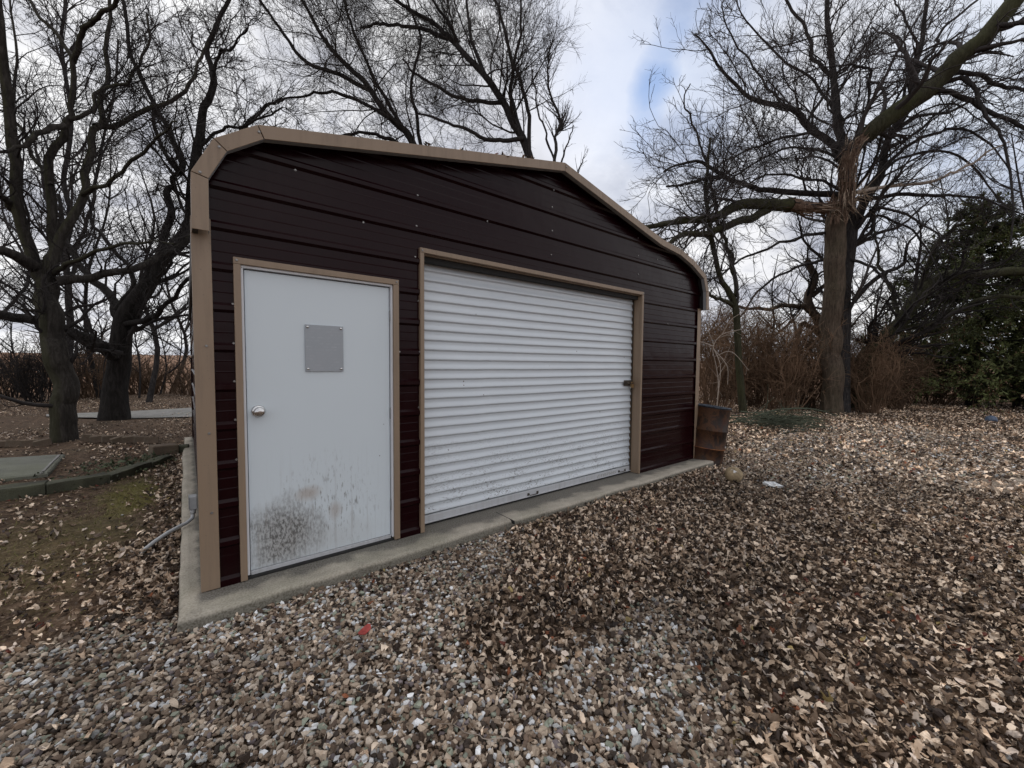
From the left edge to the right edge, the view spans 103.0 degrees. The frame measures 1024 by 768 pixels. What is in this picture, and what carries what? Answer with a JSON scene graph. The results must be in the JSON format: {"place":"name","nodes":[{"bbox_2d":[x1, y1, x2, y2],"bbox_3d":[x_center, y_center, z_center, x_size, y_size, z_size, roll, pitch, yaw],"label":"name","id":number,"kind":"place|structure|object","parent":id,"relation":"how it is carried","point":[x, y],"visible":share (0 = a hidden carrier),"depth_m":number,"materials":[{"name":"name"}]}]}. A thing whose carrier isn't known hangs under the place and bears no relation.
{"place":"outdoors","nodes":[
{"label":"outdoors","id":0,"kind":"place"},
{"bbox_2d":[46,408,191,417],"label":"path","id":1,"kind":"structure","parent":0,"point":[182,412],"depth_m":11.74,"materials":[{"name":"grey concrete"}]},
{"bbox_2d":[0,352,1023,767],"bbox_3d":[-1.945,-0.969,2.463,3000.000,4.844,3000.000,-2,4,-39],"label":"ground","id":2,"kind":"structure","parent":0,"point":[80,454],"depth_m":2.80,"materials":[{"name":"brown gravel"}]},
{"bbox_2d":[0,440,5,447],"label":"edging brick","id":3,"kind":"object","parent":2,"relation":"on","point":[2,443],"visible":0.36,"depth_m":7.24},
{"bbox_2d":[5,440,19,447],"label":"edging brick","id":4,"kind":"object","parent":2,"relation":"on","point":[11,443],"visible":0.76,"depth_m":7.26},
{"bbox_2d":[0,291,36,396],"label":"sapling","id":5,"kind":"object","parent":2,"relation":"on","point":[10,328],"visible":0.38,"depth_m":16.82,"materials":[{"name":"brown plant"}]},
{"bbox_2d":[0,480,48,500],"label":"edging stone","id":6,"kind":"object","parent":2,"relation":"on","point":[13,491],"visible":0.83,"depth_m":4.58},
{"bbox_2d":[0,347,51,398],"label":"brush shrub","id":7,"kind":"object","parent":2,"relation":"on","point":[10,377],"visible":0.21,"depth_m":16.28,"materials":[{"name":"brown plant"}]},
{"bbox_2d":[20,439,37,446],"bbox_3d":[-8.725,1.073,7.362,0.210,0.130,0.100,0,1,-41],"label":"edging brick","id":8,"kind":"object","parent":2,"relation":"on","point":[26,443],"visible":0.82,"depth_m":7.32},
{"bbox_2d":[0,454,64,481],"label":"stone hatch","id":9,"kind":"object","parent":2,"relation":"on","point":[19,468],"visible":0.81,"depth_m":5.71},
{"bbox_2d":[39,454,60,473],"bbox_3d":[-6.678,1.144,5.904,0.033,0.026,1.409,-2,4,-41],"label":"edge strip","id":10,"kind":"object","parent":9,"relation":"on","point":[50,463],"visible":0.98,"depth_m":5.79,"materials":[{"name":"grey concrete"}]},
{"bbox_2d":[0,349,73,397],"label":"brush shrub","id":11,"kind":"object","parent":2,"relation":"on","point":[16,394],"visible":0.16,"depth_m":16.64,"materials":[{"name":"brown plant"}]},
{"bbox_2d":[0,109,74,310],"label":"bare tree","id":12,"kind":"object","parent":2,"relation":"on","point":[6,243],"visible":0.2,"depth_m":13.53,"materials":[{"name":"brown plant"}]},
{"bbox_2d":[0,146,81,373],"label":"bare tree","id":13,"kind":"object","parent":2,"relation":"on","point":[19,248],"visible":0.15,"depth_m":18.92,"materials":[{"name":"brown plant"}]},
{"bbox_2d":[33,438,52,446],"bbox_3d":[-8.531,1.075,7.405,0.210,0.130,0.100,-18,18,-40],"label":"edging brick","id":14,"kind":"object","parent":2,"relation":"on","point":[43,442],"visible":0.78,"depth_m":7.38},
{"bbox_2d":[1,349,96,386],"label":"brush shrub","id":15,"kind":"object","parent":2,"relation":"on","point":[32,362],"visible":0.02,"depth_m":22.34,"materials":[{"name":"brown plant"}]},
{"bbox_2d":[0,326,100,402],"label":"brush shrub","id":16,"kind":"object","parent":2,"relation":"on","point":[23,391],"visible":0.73,"depth_m":14.57,"materials":[{"name":"brown plant"}]},
{"bbox_2d":[13,320,134,398],"bbox_3d":[-17.727,-0.922,16.864,3.490,3.666,4.069,-2,4,-39],"label":"brush shrub","id":17,"kind":"object","parent":2,"relation":"on","point":[86,389],"visible":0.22,"depth_m":16.74,"materials":[{"name":"brown plant"}]},
{"bbox_2d":[0,112,150,397],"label":"bare tree","id":18,"kind":"object","parent":2,"relation":"on","point":[85,285],"visible":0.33,"depth_m":16.59,"materials":[{"name":"brown plant"}]},
{"bbox_2d":[45,472,109,494],"bbox_3d":[-5.300,1.227,4.963,0.220,0.168,0.554,2,3,32],"label":"edging stone","id":19,"kind":"object","parent":2,"relation":"on","point":[63,485],"visible":0.74,"depth_m":4.90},
{"bbox_2d":[0,0,159,364],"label":"bare tree","id":20,"kind":"object","parent":2,"relation":"on","point":[65,11],"visible":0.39,"depth_m":14.99,"materials":[{"name":"brown plant"}]},
{"bbox_2d":[62,285,110,392],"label":"sapling","id":21,"kind":"object","parent":2,"relation":"on","point":[81,315],"visible":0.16,"depth_m":18.46,"materials":[{"name":"brown plant"}]},
{"bbox_2d":[80,434,96,441],"bbox_3d":[-8.007,1.027,7.716,0.100,0.130,0.210,1,-14,44],"label":"edging brick","id":22,"kind":"object","parent":2,"relation":"on","point":[85,437],"visible":0.55,"depth_m":7.66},
{"bbox_2d":[0,460,178,660],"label":"yard grass","id":23,"kind":"structure","parent":2,"relation":"on","point":[138,492],"depth_m":3.89,"materials":[{"name":"plant"}]},
{"bbox_2d":[18,348,161,389],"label":"brush shrub","id":24,"kind":"object","parent":2,"relation":"on","point":[105,366],"visible":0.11,"depth_m":21.97,"materials":[{"name":"brown plant"}]},
{"bbox_2d":[0,394,191,642],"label":"yard leaves","id":25,"kind":"object","parent":2,"relation":"on","point":[159,520],"visible":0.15,"depth_m":4.50,"materials":[{"name":"brown plant"}]},
{"bbox_2d":[89,434,104,443],"bbox_3d":[-7.805,1.038,7.678,0.210,0.130,0.100,-11,9,-42],"label":"edging brick","id":26,"kind":"object","parent":2,"relation":"on","point":[95,439],"visible":0.66,"depth_m":7.63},
{"bbox_2d":[90,288,110,382],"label":"sapling","id":27,"kind":"object","parent":2,"relation":"on","point":[101,326],"visible":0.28,"depth_m":19.81,"materials":[{"name":"grey plant"}]},
{"bbox_2d":[33,450,182,489],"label":"ground cover","id":28,"kind":"object","parent":2,"relation":"on","point":[126,460],"visible":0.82,"depth_m":5.85,"materials":[{"name":"brown plant"}]},
{"bbox_2d":[101,435,116,442],"bbox_3d":[-7.577,1.032,7.666,0.100,0.130,0.210,5,2,38],"label":"edging brick","id":29,"kind":"object","parent":2,"relation":"on","point":[105,438],"visible":0.74,"depth_m":7.61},
{"bbox_2d":[109,435,124,443],"bbox_3d":[-7.369,1.051,7.631,0.100,0.130,0.210,6,21,32],"label":"edging brick","id":30,"kind":"object","parent":2,"relation":"on","point":[117,440],"visible":0.56,"depth_m":7.58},
{"bbox_2d":[0,0,247,442],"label":"bare tree","id":31,"kind":"object","parent":2,"relation":"on","point":[52,328],"visible":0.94,"depth_m":7.92,"materials":[{"name":"brown plant"}]},
{"bbox_2d":[107,462,151,482],"bbox_3d":[-5.221,1.209,5.501,0.201,0.154,0.736,0,3,-10],"label":"edging stone","id":32,"kind":"object","parent":2,"relation":"on","point":[124,472],"visible":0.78,"depth_m":5.46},
{"bbox_2d":[122,435,137,443],"bbox_3d":[-7.144,1.035,7.619,0.210,0.130,0.100,-6,13,-35],"label":"edging brick","id":33,"kind":"object","parent":2,"relation":"on","point":[128,439],"visible":0.72,"depth_m":7.58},
{"bbox_2d":[85,346,184,394],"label":"brush shrub","id":34,"kind":"object","parent":2,"relation":"on","point":[132,391],"visible":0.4,"depth_m":19.07,"materials":[{"name":"brown plant"}]},
{"bbox_2d":[82,143,188,401],"bbox_3d":[-13.197,-4.047,16.427,3.750,9.574,5.454,1,3,13],"label":"bare tree","id":35,"kind":"object","parent":2,"relation":"on","point":[151,390],"visible":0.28,"depth_m":15.49,"materials":[{"name":"brown plant"}]},
{"bbox_2d":[94,275,186,398],"bbox_3d":[-15.714,-2.098,17.188,2.753,5.484,2.183,1,3,6],"label":"sapling","id":36,"kind":"object","parent":2,"relation":"on","point":[139,371],"visible":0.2,"depth_m":17.07,"materials":[{"name":"brown plant"}]},
{"bbox_2d":[133,436,148,443],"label":"edging brick","id":37,"kind":"object","parent":2,"relation":"on","point":[139,439],"visible":0.72,"depth_m":7.57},
{"bbox_2d":[97,349,190,393],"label":"brush shrub","id":38,"kind":"object","parent":2,"relation":"on","point":[144,377],"visible":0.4,"depth_m":19.39,"materials":[{"name":"brown plant"}]},
{"bbox_2d":[144,436,159,444],"bbox_3d":[-6.724,1.054,7.605,0.210,0.130,0.100,-2,-9,-35],"label":"edging brick","id":39,"kind":"object","parent":2,"relation":"on","point":[150,440],"visible":0.94,"depth_m":7.57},
{"bbox_2d":[117,184,189,383],"bbox_3d":[-17.849,-5.086,21.854,3.794,11.031,5.199,1,3,18],"label":"bare tree","id":40,"kind":"object","parent":2,"relation":"on","point":[188,323],"visible":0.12,"depth_m":22.00,"materials":[{"name":"brown plant"}]},
{"bbox_2d":[0,0,315,420],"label":"bare tree","id":41,"kind":"object","parent":2,"relation":"on","point":[115,351],"visible":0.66,"depth_m":10.92,"materials":[{"name":"brown plant"}]},
{"bbox_2d":[147,455,172,467],"bbox_3d":[-5.329,1.186,6.114,0.170,0.140,0.526,0,3,-14],"label":"edging stone","id":42,"kind":"object","parent":2,"relation":"on","point":[161,459],"visible":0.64,"depth_m":6.11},
{"bbox_2d":[137,288,189,394],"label":"sapling","id":43,"kind":"object","parent":2,"relation":"on","point":[166,364],"visible":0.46,"depth_m":18.52,"materials":[{"name":"brown plant"}]},
{"bbox_2d":[148,443,178,457],"bbox_3d":[-5.758,1.103,6.735,0.280,0.200,0.340,3,1,37],"label":"stone block","id":44,"kind":"object","parent":2,"relation":"on","point":[159,449],"depth_m":6.65,"materials":[{"name":"stone"}]},
{"bbox_2d":[141,276,189,392],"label":"sapling","id":45,"kind":"object","parent":2,"relation":"on","point":[177,333],"visible":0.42,"depth_m":19.90,"materials":[{"name":"brown plant"}]},
{"bbox_2d":[141,351,190,395],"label":"brush shrub","id":46,"kind":"object","parent":2,"relation":"on","point":[182,382],"visible":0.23,"depth_m":18.66,"materials":[{"name":"brown plant"}]},
{"bbox_2d":[179,444,188,452],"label":"stone block","id":47,"kind":"structure","parent":2,"relation":"on","point":[182,446],"depth_m":6.86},
{"bbox_2d":[158,114,238,330],"bbox_3d":[-11.705,-5.985,17.035,4.904,13.303,8.516,-2,4,-39],"label":"bare tree","id":48,"kind":"object","parent":2,"relation":"on","point":[185,181],"visible":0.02,"depth_m":17.54,"materials":[{"name":"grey plant"}]},
{"bbox_2d":[207,61,327,135],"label":"bare tree","id":49,"kind":"object","parent":2,"relation":"on","point":[232,81],"visible":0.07,"depth_m":17.67,"materials":[{"name":"grey plant"}]},
{"bbox_2d":[228,0,492,147],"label":"bare tree","id":50,"kind":"object","parent":2,"relation":"on","point":[355,75],"visible":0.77,"depth_m":12.51,"materials":[{"name":"grey plant"}]},
{"bbox_2d":[138,125,713,633],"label":"metal garage","id":51,"kind":"structure","parent":2,"relation":"on","point":[400,353],"depth_m":3.34,"materials":[{"name":"paint"}]},
{"bbox_2d":[243,270,391,574],"bbox_3d":[-1.360,0.261,2.995,0.983,2.035,0.120,-2,4,-39],"label":"entry door","id":52,"kind":"structure","parent":51,"relation":"in","point":[318,410],"depth_m":2.95,"materials":[{"name":"white metal"}]},
{"bbox_2d":[424,254,633,525],"bbox_3d":[0.408,0.022,4.504,3.105,2.433,0.087,-2,4,-39],"label":"roll up door","id":53,"kind":"structure","parent":51,"relation":"in","point":[527,385],"depth_m":4.26,"materials":[{"name":"metal"}]},
{"bbox_2d":[424,141,699,266],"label":"roof leaves","id":54,"kind":"object","parent":51,"relation":"on","point":[429,144],"visible":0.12,"depth_m":3.77,"materials":[{"name":"brown plant"}]},
{"bbox_2d":[320,0,589,157],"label":"bare tree","id":55,"kind":"object","parent":2,"relation":"on","point":[514,76],"visible":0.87,"depth_m":13.02,"materials":[{"name":"brown plant"}]},
{"bbox_2d":[451,123,491,152],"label":"bare tree","id":56,"kind":"object","parent":2,"relation":"on","point":[472,144],"visible":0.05,"depth_m":19.31,"materials":[{"name":"grey plant"}]},
{"bbox_2d":[0,450,1023,767],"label":"fallen leaves","id":57,"kind":"object","parent":2,"relation":"on","point":[968,648],"visible":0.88,"depth_m":2.63,"materials":[{"name":"brown plant"}]},
{"bbox_2d":[0,446,1023,767],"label":"gravel","id":58,"kind":"structure","parent":2,"relation":"on","point":[98,686],"depth_m":1.90,"materials":[{"name":"grey gravel"}]},
{"bbox_2d":[330,628,357,661],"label":"fallen twig","id":59,"kind":"object","parent":58,"relation":"on","point":[341,648],"visible":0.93,"depth_m":2.15,"materials":[{"name":"brown wood"}]},
{"bbox_2d":[358,624,370,634],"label":"red leaf","id":60,"kind":"object","parent":58,"relation":"on","point":[365,629],"visible":1,"depth_m":2.29,"materials":[{"name":"red plant"}]},
{"bbox_2d":[372,672,406,675],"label":"fallen twig","id":61,"kind":"object","parent":58,"relation":"on","point":[386,674],"visible":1,"depth_m":1.98,"materials":[{"name":"brown wood"}]},
{"bbox_2d":[442,722,515,744],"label":"fallen twig","id":62,"kind":"object","parent":58,"relation":"on","point":[480,735],"visible":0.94,"depth_m":1.65,"materials":[{"name":"brown wood"}]},
{"bbox_2d":[647,725,688,743],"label":"fallen twig","id":63,"kind":"object","parent":58,"relation":"on","point":[667,733],"visible":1,"depth_m":1.67,"materials":[{"name":"brown wood"}]},
{"bbox_2d":[762,481,783,488],"bbox_3d":[3.320,1.281,5.172,0.259,0.080,0.156,8,4,13],"label":"crushed container","id":64,"kind":"object","parent":58,"relation":"on","point":[770,484],"visible":0.83,"depth_m":5.13,"materials":[{"name":"white plastic"}]},
{"bbox_2d":[526,6,587,172],"bbox_3d":[1.254,-5.542,12.406,1.920,11.594,1.635,0,3,-3],"label":"sapling","id":65,"kind":"object","parent":2,"relation":"on","point":[562,122],"visible":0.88,"depth_m":12.20,"materials":[{"name":"brown plant"}]},
{"bbox_2d":[693,403,731,465],"bbox_3d":[3.123,0.813,6.529,0.596,0.946,0.596,5,4,-39],"label":"rusty barrel","id":66,"kind":"object","parent":2,"relation":"on","point":[712,429],"visible":0.64,"depth_m":6.28,"materials":[{"name":"brown metal"}]},
{"bbox_2d":[673,99,759,412],"bbox_3d":[6.149,-3.905,12.322,2.544,9.528,3.502,1,3,19],"label":"bare tree","id":67,"kind":"object","parent":2,"relation":"on","point":[733,301],"visible":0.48,"depth_m":12.31,"materials":[{"name":"brown plant"}]},
{"bbox_2d":[700,308,748,405],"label":"pale shrub","id":68,"kind":"object","parent":2,"relation":"on","point":[717,375],"visible":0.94,"depth_m":12.15,"materials":[{"name":"plant"}]},
{"bbox_2d":[689,237,767,346],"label":"bare tree","id":69,"kind":"object","parent":2,"relation":"on","point":[717,285],"visible":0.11,"depth_m":19.05,"materials":[{"name":"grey plant"}]},
{"bbox_2d":[725,467,742,481],"bbox_3d":[2.921,1.195,5.365,0.219,0.207,0.230,22,1,30],"label":"deflated ball","id":70,"kind":"object","parent":2,"relation":"on","point":[733,473],"visible":0.89,"depth_m":5.28,"materials":[{"name":"beige rubber"}]},
{"bbox_2d":[699,303,778,399],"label":"brush shrub","id":71,"kind":"object","parent":2,"relation":"on","point":[723,349],"visible":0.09,"depth_m":18.37,"materials":[{"name":"brown plant"}]},
{"bbox_2d":[699,281,796,410],"bbox_3d":[7.123,-1.231,13.992,4.271,4.432,4.455,2,3,27],"label":"brush shrub","id":72,"kind":"object","parent":2,"relation":"on","point":[712,389],"visible":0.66,"depth_m":13.97,"materials":[{"name":"brown plant"}]},
{"bbox_2d":[701,298,818,407],"bbox_3d":[9.373,-0.948,15.434,4.522,4.357,3.940,-1,3,-20],"label":"brush shrub","id":73,"kind":"object","parent":2,"relation":"on","point":[757,402],"visible":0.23,"depth_m":14.94,"materials":[{"name":"brown plant"}]},
{"bbox_2d":[738,247,805,389],"bbox_3d":[13.578,-3.407,21.766,4.403,8.142,4.051,-2,4,-39],"label":"bare tree","id":74,"kind":"object","parent":2,"relation":"on","point":[772,289],"visible":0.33,"depth_m":21.56,"materials":[{"name":"grey plant"}]},
{"bbox_2d":[729,400,848,433],"bbox_3d":[7.111,0.776,10.373,4.366,0.702,2.441,-2,4,-39],"label":"brush pile","id":75,"kind":"object","parent":2,"relation":"on","point":[770,419],"visible":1,"depth_m":9.92,"materials":[{"name":"plant"}]},
{"bbox_2d":[763,246,819,354],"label":"bare tree","id":76,"kind":"object","parent":2,"relation":"on","point":[789,294],"visible":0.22,"depth_m":25.72,"materials":[{"name":"grey plant"}]},
{"bbox_2d":[744,394,840,418],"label":"fallen branch","id":77,"kind":"object","parent":2,"relation":"on","point":[822,411],"visible":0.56,"depth_m":12.33,"materials":[{"name":"brown wood"}]},
{"bbox_2d":[727,297,858,411],"bbox_3d":[9.175,-0.836,13.706,4.058,4.563,3.656,-2,4,-39],"label":"brush shrub","id":78,"kind":"object","parent":2,"relation":"on","point":[786,382],"visible":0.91,"depth_m":13.47,"materials":[{"name":"brown plant"}]},
{"bbox_2d":[745,306,860,397],"bbox_3d":[13.411,-1.126,19.762,6.392,4.778,6.205,-2,4,-39],"label":"brush shrub","id":79,"kind":"object","parent":2,"relation":"on","point":[802,348],"visible":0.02,"depth_m":19.41,"materials":[{"name":"brown plant"}]},
{"bbox_2d":[707,228,908,383],"bbox_3d":[9.636,-2.783,15.020,6.893,6.689,4.301,0,3,-5],"label":"bare tree","id":80,"kind":"object","parent":2,"relation":"on","point":[810,292],"visible":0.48,"depth_m":14.78,"materials":[{"name":"beige plant"}]},
{"bbox_2d":[614,0,1023,415],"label":"broken tree","id":81,"kind":"object","parent":2,"relation":"on","point":[842,241],"visible":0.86,"depth_m":12.98,"materials":[{"name":"beige plant"}]},
{"bbox_2d":[635,142,841,289],"bbox_3d":[5.934,-3.973,11.992,8.667,4.374,5.457,-2,4,-39],"label":"split limb","id":82,"kind":"object","parent":81,"relation":"attached to","point":[802,207],"visible":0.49,"depth_m":11.53,"materials":[{"name":"brown plant"}]},
{"bbox_2d":[829,0,1023,243],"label":"hanging limb","id":83,"kind":"object","parent":81,"relation":"hanging from","point":[924,90],"visible":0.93,"depth_m":11.71,"materials":[{"name":"brown plant"}]},
{"bbox_2d":[856,132,1023,194],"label":"dead branch","id":84,"kind":"object","parent":81,"relation":"attached to","point":[920,183],"visible":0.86,"depth_m":12.35,"materials":[{"name":"brown wood"}]},
{"bbox_2d":[751,281,890,408],"bbox_3d":[11.193,-1.267,14.929,4.750,4.622,4.014,-2,4,-39],"label":"brush shrub","id":85,"kind":"object","parent":2,"relation":"on","point":[813,399],"visible":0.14,"depth_m":14.61,"materials":[{"name":"brown plant"}]},
{"bbox_2d":[803,308,906,389],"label":"brush shrub","id":86,"kind":"object","parent":2,"relation":"on","point":[854,340],"visible":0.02,"depth_m":18.76,"materials":[{"name":"brown plant"}]},
{"bbox_2d":[698,395,1023,496],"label":"drive leaves","id":87,"kind":"object","parent":2,"relation":"on","point":[948,415],"visible":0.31,"depth_m":8.64,"materials":[{"name":"brown plant"}]},
{"bbox_2d":[813,314,936,415],"bbox_3d":[11.960,-0.505,13.620,3.148,3.542,3.412,-2,4,-39],"label":"brush shrub","id":88,"kind":"object","parent":2,"relation":"on","point":[875,387],"visible":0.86,"depth_m":13.32,"materials":[{"name":"brown plant"}]},
{"bbox_2d":[857,234,929,323],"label":"bare tree","id":89,"kind":"object","parent":2,"relation":"on","point":[890,280],"visible":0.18,"depth_m":22.90,"materials":[{"name":"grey plant"}]},
{"bbox_2d":[853,309,974,410],"bbox_3d":[14.200,-0.807,15.208,3.210,3.787,3.440,0,3,0],"label":"brush shrub","id":90,"kind":"object","parent":2,"relation":"on","point":[911,377],"visible":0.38,"depth_m":14.58,"materials":[{"name":"brown plant"}]},
{"bbox_2d":[851,191,1023,408],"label":"leaning tree","id":91,"kind":"object","parent":2,"relation":"on","point":[899,323],"visible":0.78,"depth_m":13.60,"materials":[{"name":"brown plant"}]},
{"bbox_2d":[853,190,1023,415],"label":"evergreen tree","id":92,"kind":"object","parent":2,"relation":"on","point":[972,332],"visible":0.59,"depth_m":15.25,"materials":[{"name":"green plant"}]},
{"bbox_2d":[858,136,1023,397],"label":"bare tree","id":93,"kind":"object","parent":2,"relation":"on","point":[942,192],"visible":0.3,"depth_m":19.39,"materials":[{"name":"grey plant"}]},
{"bbox_2d":[885,361,1000,405],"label":"brush shrub","id":94,"kind":"object","parent":2,"relation":"on","point":[941,399],"visible":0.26,"depth_m":16.49,"materials":[{"name":"brown plant"}]},
{"bbox_2d":[922,122,1023,406],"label":"bare tree","id":95,"kind":"object","parent":2,"relation":"on","point":[1013,396],"visible":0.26,"depth_m":15.92,"materials":[{"name":"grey plant"}]},
{"bbox_2d":[942,276,1023,412],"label":"evergreen tree","id":96,"kind":"object","parent":2,"relation":"on","point":[1018,378],"visible":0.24,"depth_m":15.41,"materials":[{"name":"green plant"}]},
{"bbox_2d":[984,415,997,421],"bbox_3d":[13.733,1.017,11.678,0.246,0.210,0.254,2,-25,34],"label":"blue jug","id":97,"kind":"object","parent":2,"relation":"on","point":[991,418],"visible":0.7,"depth_m":11.61,"materials":[{"name":"plastic"}]},
{"bbox_2d":[0,0,1023,357],"label":"sky","id":98,"kind":"structure","parent":0,"point":[618,90],"materials":[{"name":"white"}]},
{"bbox_2d":[723,422,1023,522],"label":"drive gravel","id":99,"kind":"structure","parent":0,"point":[972,474],"depth_m":6.79,"materials":[{"name":"brown gravel"}]}
]}

